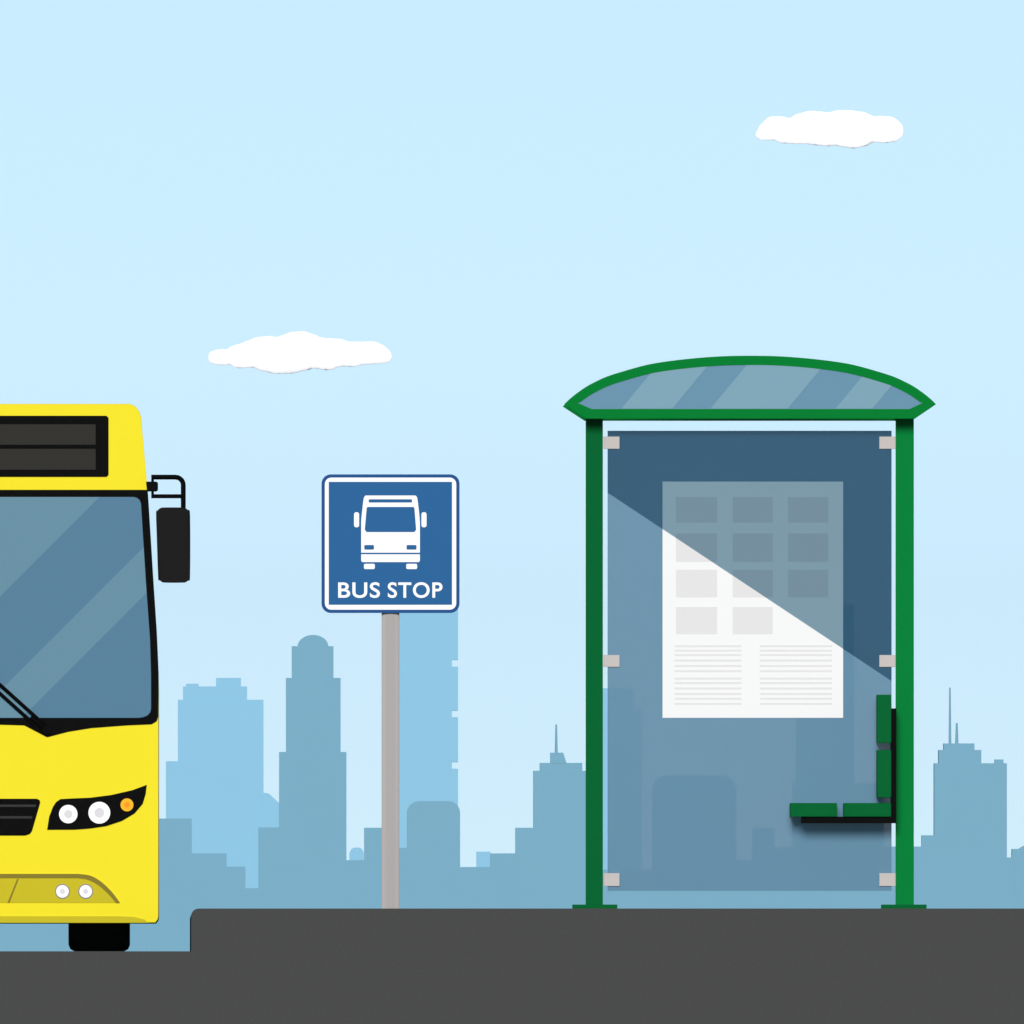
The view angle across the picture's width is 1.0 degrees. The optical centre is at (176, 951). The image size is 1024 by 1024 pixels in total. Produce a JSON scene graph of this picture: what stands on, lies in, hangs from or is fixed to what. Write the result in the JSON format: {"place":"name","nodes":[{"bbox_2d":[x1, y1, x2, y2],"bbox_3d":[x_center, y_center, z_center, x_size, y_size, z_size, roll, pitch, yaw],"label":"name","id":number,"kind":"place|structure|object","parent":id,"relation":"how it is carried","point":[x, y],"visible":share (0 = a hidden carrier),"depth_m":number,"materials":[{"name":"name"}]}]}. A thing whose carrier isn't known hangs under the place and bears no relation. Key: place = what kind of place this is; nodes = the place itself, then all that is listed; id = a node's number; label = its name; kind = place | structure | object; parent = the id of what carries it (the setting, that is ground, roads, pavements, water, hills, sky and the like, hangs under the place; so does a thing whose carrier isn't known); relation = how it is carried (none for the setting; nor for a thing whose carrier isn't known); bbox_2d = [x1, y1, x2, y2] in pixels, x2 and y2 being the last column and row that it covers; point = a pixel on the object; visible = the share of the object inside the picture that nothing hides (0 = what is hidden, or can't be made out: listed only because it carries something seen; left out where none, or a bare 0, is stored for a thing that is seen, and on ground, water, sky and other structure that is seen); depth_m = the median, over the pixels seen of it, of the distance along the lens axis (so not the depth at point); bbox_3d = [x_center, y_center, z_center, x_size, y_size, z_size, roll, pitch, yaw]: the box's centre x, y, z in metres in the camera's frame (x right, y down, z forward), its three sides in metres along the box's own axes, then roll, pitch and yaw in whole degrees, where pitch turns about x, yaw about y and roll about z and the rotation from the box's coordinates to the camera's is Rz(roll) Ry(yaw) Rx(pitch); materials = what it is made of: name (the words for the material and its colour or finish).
{"place":"outdoors","nodes":[
{"label":"outdoors","id":0,"kind":"place"},
{"bbox_2d":[0,951,190,1023],"bbox_3d":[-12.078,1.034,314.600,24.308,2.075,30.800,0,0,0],"label":"road","id":1,"kind":"structure","parent":0,"point":[95,987],"depth_m":299.20,"materials":[{"name":"grey asphalt"}]},
{"bbox_2d":[0,404,189,950],"bbox_3d":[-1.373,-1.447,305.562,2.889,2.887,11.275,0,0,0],"label":"city bus","id":2,"kind":"object","parent":1,"relation":"on","point":[79,762],"visible":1,"depth_m":299.99,"materials":[{"name":"yellow paint"}]},
{"bbox_2d":[208,331,391,373],"bbox_3d":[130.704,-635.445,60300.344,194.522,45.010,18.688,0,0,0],"label":"cloud","id":3,"kind":"structure","parent":0,"point":[293,352],"depth_m":60294.66,"materials":[{"name":"white"}]},
{"bbox_2d":[0,0,1023,866],"label":"sky","id":4,"kind":"structure","parent":0,"point":[528,204],"materials":[{"name":"blue"}]},
{"bbox_2d":[190,909,1023,1023],"bbox_3d":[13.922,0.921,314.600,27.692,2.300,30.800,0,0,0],"label":"pavement","id":5,"kind":"structure","parent":0,"point":[607,966],"depth_m":299.20,"materials":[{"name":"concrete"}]},
{"bbox_2d":[322,474,459,908],"bbox_3d":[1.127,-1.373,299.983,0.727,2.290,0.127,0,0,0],"label":"bus stop sign","id":6,"kind":"object","parent":5,"relation":"on","point":[390,547],"visible":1,"depth_m":299.92,"materials":[{"name":"blue metal"}]},
{"bbox_2d":[563,356,935,908],"bbox_3d":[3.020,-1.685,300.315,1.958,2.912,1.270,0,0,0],"label":"bus shelter","id":7,"kind":"object","parent":5,"relation":"on","point":[698,804],"visible":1,"depth_m":299.99,"materials":[{"name":"glass"}]},
{"bbox_2d":[663,482,842,717],"bbox_3d":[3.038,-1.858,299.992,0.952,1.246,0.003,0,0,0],"label":"timetable poster","id":8,"kind":"object","parent":7,"relation":"attached to","point":[752,599],"visible":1,"depth_m":299.99,"materials":[{"name":"white paper"}]},
{"bbox_2d":[790,695,895,822],"bbox_3d":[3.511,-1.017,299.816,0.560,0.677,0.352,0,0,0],"label":"bench","id":9,"kind":"object","parent":7,"relation":"attached to","point":[885,783],"visible":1,"depth_m":299.64,"materials":[{"name":"green paint"}]},
{"bbox_2d":[756,110,902,147],"bbox_3d":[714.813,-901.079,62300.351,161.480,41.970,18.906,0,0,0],"label":"cloud","id":10,"kind":"structure","parent":0,"point":[849,128],"depth_m":62293.90,"materials":[{"name":"white"}]},
{"label":"ground","id":11,"kind":"structure","parent":0,"visible":0},
{"bbox_2d":[0,924,72,950],"bbox_3d":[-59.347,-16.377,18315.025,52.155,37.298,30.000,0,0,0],"label":"office block","id":12,"kind":"structure","parent":11,"relation":"on","point":[33,937],"depth_m":18300.03,"materials":[{"name":"blue"}]},
{"bbox_2d":[126,819,191,950],"bbox_3d":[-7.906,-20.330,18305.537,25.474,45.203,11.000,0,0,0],"label":"office block","id":13,"kind":"structure","parent":11,"relation":"on","point":[169,930],"depth_m":18300.04,"materials":[{"name":"blue"}]},
{"bbox_2d":[191,853,226,913],"bbox_3d":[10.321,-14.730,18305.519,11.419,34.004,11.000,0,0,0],"label":"office block","id":14,"kind":"structure","parent":11,"relation":"on","point":[207,880],"depth_m":18300.02,"materials":[{"name":"blue"}]},
{"bbox_2d":[166,678,263,887],"bbox_3d":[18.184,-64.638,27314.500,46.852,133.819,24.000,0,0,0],"label":"stepped block","id":15,"kind":"structure","parent":11,"relation":"on","point":[214,781],"depth_m":27302.50,"materials":[{"name":"blue"}]},
{"bbox_2d":[225,867,244,908],"bbox_3d":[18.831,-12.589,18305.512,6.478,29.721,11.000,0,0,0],"label":"office block","id":16,"kind":"structure","parent":11,"relation":"on","point":[234,885],"depth_m":18300.01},
{"bbox_2d":[244,888,259,908],"bbox_3d":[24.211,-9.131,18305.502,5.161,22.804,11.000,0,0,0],"label":"office block","id":17,"kind":"structure","parent":11,"relation":"on","point":[251,898],"depth_m":18300.00,"materials":[{"name":"blue"}]},
{"bbox_2d":[258,827,280,908],"bbox_3d":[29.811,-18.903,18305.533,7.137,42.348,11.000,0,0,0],"label":"office block","id":18,"kind":"structure","parent":11,"relation":"on","point":[269,862],"depth_m":18300.03,"materials":[{"name":"blue"}]},
{"bbox_2d":[262,792,278,826],"bbox_3d":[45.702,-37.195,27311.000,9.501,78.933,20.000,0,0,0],"label":"sloped roof block","id":19,"kind":"structure","parent":11,"relation":"on","point":[270,810],"depth_m":27301.00,"materials":[{"name":"blue"}]},
{"bbox_2d":[279,635,345,908],"bbox_3d":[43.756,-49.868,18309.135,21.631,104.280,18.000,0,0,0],"label":"domed tower","id":20,"kind":"structure","parent":11,"relation":"on","point":[312,791],"depth_m":18300.13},
{"bbox_2d":[345,860,365,908],"bbox_3d":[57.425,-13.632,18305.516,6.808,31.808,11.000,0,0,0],"label":"office block","id":21,"kind":"structure","parent":11,"relation":"on","point":[355,884],"depth_m":18300.02,"materials":[{"name":"blue"}]},
{"bbox_2d":[349,848,363,859],"bbox_3d":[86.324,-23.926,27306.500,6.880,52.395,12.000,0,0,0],"label":"block","id":22,"kind":"structure","parent":11,"relation":"on","point":[356,853],"depth_m":27300.50,"materials":[{"name":"blue"}]},
{"bbox_2d":[364,828,381,908],"bbox_3d":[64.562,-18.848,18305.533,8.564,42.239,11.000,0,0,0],"label":"office block","id":23,"kind":"structure","parent":11,"relation":"on","point":[373,847],"depth_m":18300.03,"materials":[{"name":"blue"}]},
{"bbox_2d":[399,848,407,908],"bbox_3d":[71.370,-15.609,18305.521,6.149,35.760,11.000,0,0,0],"label":"office block","id":24,"kind":"structure","parent":11,"relation":"on","point":[403,878],"depth_m":18300.02,"materials":[{"name":"blue"}]},
{"bbox_2d":[399,609,457,847],"bbox_3d":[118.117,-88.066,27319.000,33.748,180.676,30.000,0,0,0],"label":"notched tower","id":25,"kind":"structure","parent":11,"relation":"on","point":[428,704],"depth_m":27304.00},
{"bbox_2d":[407,801,459,908],"bbox_3d":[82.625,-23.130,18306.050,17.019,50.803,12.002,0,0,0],"label":"round topped block","id":26,"kind":"structure","parent":11,"relation":"on","point":[433,837],"depth_m":18300.05,"materials":[{"name":"blue"}]},
{"bbox_2d":[457,867,491,908],"bbox_3d":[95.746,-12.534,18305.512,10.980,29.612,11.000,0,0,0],"label":"office block","id":27,"kind":"structure","parent":11,"relation":"on","point":[474,887],"depth_m":18300.01,"materials":[{"name":"blue"}]},
{"bbox_2d":[476,852,489,866],"bbox_3d":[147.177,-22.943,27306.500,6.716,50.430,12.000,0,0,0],"label":"block","id":28,"kind":"structure","parent":11,"relation":"on","point":[482,859],"depth_m":27300.50,"materials":[{"name":"blue"}]},
{"bbox_2d":[490,853,516,908],"bbox_3d":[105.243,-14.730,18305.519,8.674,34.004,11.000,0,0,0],"label":"office block","id":29,"kind":"structure","parent":11,"relation":"on","point":[504,879],"depth_m":18300.02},
{"bbox_2d":[515,828,534,908],"bbox_3d":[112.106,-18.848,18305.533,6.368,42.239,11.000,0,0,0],"label":"office block","id":30,"kind":"structure","parent":11,"relation":"on","point":[525,844],"depth_m":18300.03,"materials":[{"name":"blue"}]},
{"bbox_2d":[533,724,585,908],"bbox_3d":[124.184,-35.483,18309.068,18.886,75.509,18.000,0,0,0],"label":"spire tower","id":31,"kind":"structure","parent":11,"relation":"on","point":[559,804],"depth_m":18300.07,"materials":[{"name":"blue"}]},
{"bbox_2d":[603,688,607,869],"bbox_3d":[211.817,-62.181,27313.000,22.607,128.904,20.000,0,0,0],"label":"slab block","id":32,"kind":"structure","parent":11,"relation":"on","point":[605,778],"depth_m":27303.00,"materials":[{"name":"blue"}]},
{"bbox_2d":[603,870,653,908],"bbox_3d":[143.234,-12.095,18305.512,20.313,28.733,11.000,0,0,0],"label":"office block","id":33,"kind":"structure","parent":11,"relation":"on","point":[632,899],"depth_m":18300.01,"materials":[{"name":"blue"}]},
{"bbox_2d":[654,891,733,908],"bbox_3d":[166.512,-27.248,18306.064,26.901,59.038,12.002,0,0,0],"label":"round topped block","id":34,"kind":"structure","parent":11,"relation":"on","point":[693,899],"depth_m":18300.06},
{"bbox_2d":[734,891,753,908],"bbox_3d":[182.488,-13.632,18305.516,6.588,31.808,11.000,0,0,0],"label":"office block","id":35,"kind":"structure","parent":11,"relation":"on","point":[743,899],"depth_m":18300.02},
{"bbox_2d":[754,891,771,908],"bbox_3d":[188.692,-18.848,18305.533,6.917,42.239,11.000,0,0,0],"label":"office block","id":36,"kind":"structure","parent":11,"relation":"on","point":[762,899],"depth_m":18300.03,"materials":[{"name":"blue"}]},
{"bbox_2d":[772,891,794,908],"bbox_3d":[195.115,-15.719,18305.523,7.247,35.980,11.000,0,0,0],"label":"office block","id":37,"kind":"structure","parent":11,"relation":"on","point":[783,899],"depth_m":18300.02,"materials":[{"name":"blue"}]},
{"bbox_2d":[795,891,881,908],"bbox_3d":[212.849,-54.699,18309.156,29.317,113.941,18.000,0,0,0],"label":"office tower","id":38,"kind":"structure","parent":11,"relation":"on","point":[838,899],"depth_m":18300.16,"materials":[{"name":"blue"}]},
{"bbox_2d":[882,847,922,904],"bbox_3d":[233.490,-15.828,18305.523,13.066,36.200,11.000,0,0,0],"label":"office block","id":39,"kind":"structure","parent":11,"relation":"on","point":[888,897],"depth_m":18300.02,"materials":[{"name":"blue"}]},
{"bbox_2d":[921,835,935,908],"bbox_3d":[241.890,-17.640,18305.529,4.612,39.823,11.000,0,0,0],"label":"office block","id":40,"kind":"structure","parent":11,"relation":"on","point":[928,843],"depth_m":18300.03,"materials":[{"name":"blue"}]},
{"bbox_2d":[933,688,1006,908],"bbox_3d":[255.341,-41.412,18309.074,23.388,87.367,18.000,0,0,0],"label":"twin spire tower","id":41,"kind":"structure","parent":11,"relation":"on","point":[969,810],"depth_m":18300.07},
{"bbox_2d":[1005,857,1013,908],"bbox_3d":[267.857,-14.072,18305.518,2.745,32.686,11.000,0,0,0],"label":"office block","id":42,"kind":"structure","parent":11,"relation":"on","point":[1009,882],"depth_m":18300.02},
{"bbox_2d":[1011,846,1023,908],"bbox_3d":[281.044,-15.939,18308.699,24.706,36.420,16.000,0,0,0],"label":"office block","id":43,"kind":"structure","parent":11,"relation":"on","point":[1017,855],"depth_m":18300.70,"materials":[{"name":"blue"}]}
]}

